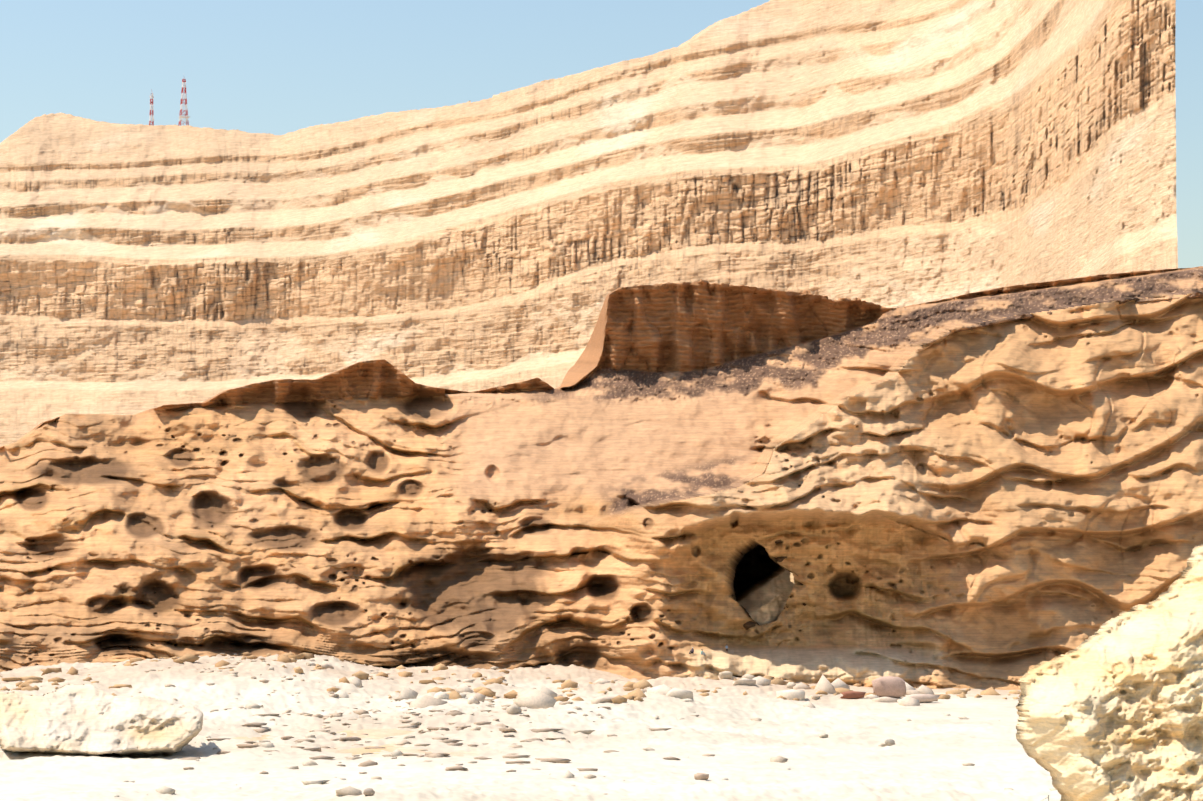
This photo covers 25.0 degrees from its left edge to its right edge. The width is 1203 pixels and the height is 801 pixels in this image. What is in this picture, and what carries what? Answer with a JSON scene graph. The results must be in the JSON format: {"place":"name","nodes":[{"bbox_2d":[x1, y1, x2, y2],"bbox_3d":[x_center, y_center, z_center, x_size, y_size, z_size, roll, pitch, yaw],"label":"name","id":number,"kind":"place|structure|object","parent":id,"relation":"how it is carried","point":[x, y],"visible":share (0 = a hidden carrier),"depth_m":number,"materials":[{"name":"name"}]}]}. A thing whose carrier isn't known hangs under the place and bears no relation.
{"place":"outdoors","nodes":[
{"label":"outdoors","id":0,"kind":"place"},
{"bbox_2d":[0,654,1060,800],"bbox_3d":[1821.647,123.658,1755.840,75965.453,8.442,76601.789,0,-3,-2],"label":"sand ground","id":1,"kind":"structure","parent":0,"point":[929,753],"depth_m":321.10,"materials":[{"name":"white sand"}]},
{"bbox_2d":[0,684,202,755],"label":"rock slab","id":2,"kind":"object","parent":1,"relation":"on","point":[86,719],"visible":1,"depth_m":305.35,"materials":[{"name":"beige stone"}]},
{"bbox_2d":[72,653,642,731],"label":"pebbles","id":3,"kind":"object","parent":1,"relation":"on","point":[335,714],"depth_m":385.36,"materials":[{"name":"stone"}]},
{"bbox_2d":[232,728,501,756],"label":"flat stones","id":4,"kind":"object","parent":1,"relation":"on","point":[379,733],"visible":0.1,"depth_m":319.04,"materials":[{"name":"beige stone"}]},
{"bbox_2d":[363,788,374,795],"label":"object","id":5,"kind":"object","parent":1,"relation":"on","point":[369,791],"visible":0.98,"depth_m":231.19,"materials":[{"name":"stone"}]},
{"bbox_2d":[144,671,714,773],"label":"pebbles","id":6,"kind":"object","parent":1,"relation":"on","point":[503,728],"depth_m":321.72,"materials":[{"name":"stone"}]},
{"bbox_2d":[0,651,1020,703],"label":"stones","id":7,"kind":"object","parent":1,"relation":"on","point":[638,694],"visible":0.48,"depth_m":420.73,"materials":[{"name":"stone"}]},
{"bbox_2d":[40,686,1056,796],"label":"rocks","id":8,"kind":"object","parent":1,"relation":"on","point":[1051,789],"visible":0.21,"depth_m":273.85,"materials":[{"name":"stone"}]},
{"bbox_2d":[156,665,1012,795],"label":"pebbles","id":9,"kind":"object","parent":1,"relation":"on","point":[513,708],"visible":0.52,"depth_m":302.52,"materials":[{"name":"stone"}]},
{"bbox_2d":[0,266,1202,680],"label":"rock face","id":10,"kind":"object","parent":1,"relation":"on","point":[378,512],"visible":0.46,"depth_m":516.00},
{"bbox_2d":[307,662,933,708],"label":"stones","id":11,"kind":"object","parent":1,"relation":"on","point":[542,696],"visible":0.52,"depth_m":396.35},
{"bbox_2d":[694,773,708,779],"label":"boulder","id":12,"kind":"object","parent":1,"relation":"on","point":[700,776],"visible":0.92,"depth_m":273.53,"materials":[{"name":"stone"}]},
{"bbox_2d":[719,671,732,678],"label":"pale boulder","id":13,"kind":"object","parent":1,"relation":"on","point":[725,675],"visible":0.94,"depth_m":432.29,"materials":[{"name":"stone"}]},
{"bbox_2d":[742,674,754,678],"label":"pale boulder","id":14,"kind":"object","parent":1,"relation":"on","point":[748,676],"visible":0.48,"depth_m":432.19,"materials":[{"name":"stone"}]},
{"bbox_2d":[786,682,795,688],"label":"pale boulder","id":15,"kind":"object","parent":1,"relation":"on","point":[790,685],"visible":0.71,"depth_m":429.41,"materials":[{"name":"stone"}]},
{"bbox_2d":[841,691,865,698],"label":"stone","id":16,"kind":"object","parent":1,"relation":"on","point":[852,694],"visible":0.96,"depth_m":412.37,"materials":[{"name":"stone"}]},
{"bbox_2d":[871,676,905,697],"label":"pink boulder","id":17,"kind":"object","parent":1,"relation":"on","point":[890,686],"visible":0.88,"depth_m":417.57,"materials":[{"name":"stone"}]},
{"bbox_2d":[885,739,894,745],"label":"grey boulder","id":18,"kind":"object","parent":1,"relation":"on","point":[889,742],"visible":0.88,"depth_m":327.75,"materials":[{"name":"stone"}]},
{"bbox_2d":[908,694,939,702],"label":"stone","id":19,"kind":"object","parent":1,"relation":"on","point":[925,698],"visible":0.71,"depth_m":409.59,"materials":[{"name":"stone"}]},
{"bbox_2d":[659,294,1202,689],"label":"arch rock","id":20,"kind":"object","parent":1,"relation":"on","point":[1006,506],"visible":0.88,"depth_m":467.85,"materials":[{"name":"stone"}]},
{"bbox_2d":[1016,544,1202,800],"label":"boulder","id":21,"kind":"object","parent":1,"relation":"on","point":[1111,709],"visible":1,"depth_m":218.39,"materials":[{"name":"beige stone"}]},
{"bbox_2d":[0,0,1177,445],"bbox_3d":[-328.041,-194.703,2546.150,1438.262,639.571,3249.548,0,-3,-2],"label":"cliff","id":22,"kind":"structure","parent":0,"point":[896,152],"depth_m":2074.39,"materials":[{"name":"beige stone"}]},
{"bbox_2d":[149,93,153,125],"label":"radio tower","id":23,"kind":"structure","parent":22,"relation":"on","point":[152,116],"depth_m":2683.82,"materials":[{"name":"red metal"}]},
{"bbox_2d":[178,79,189,125],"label":"radio tower","id":24,"kind":"structure","parent":22,"relation":"on","point":[185,108],"depth_m":2669.94,"materials":[{"name":"red metal"}]},
{"bbox_2d":[0,0,1202,267],"label":"sky","id":25,"kind":"structure","parent":0,"point":[276,67],"materials":[{"name":"blue"}]}
]}

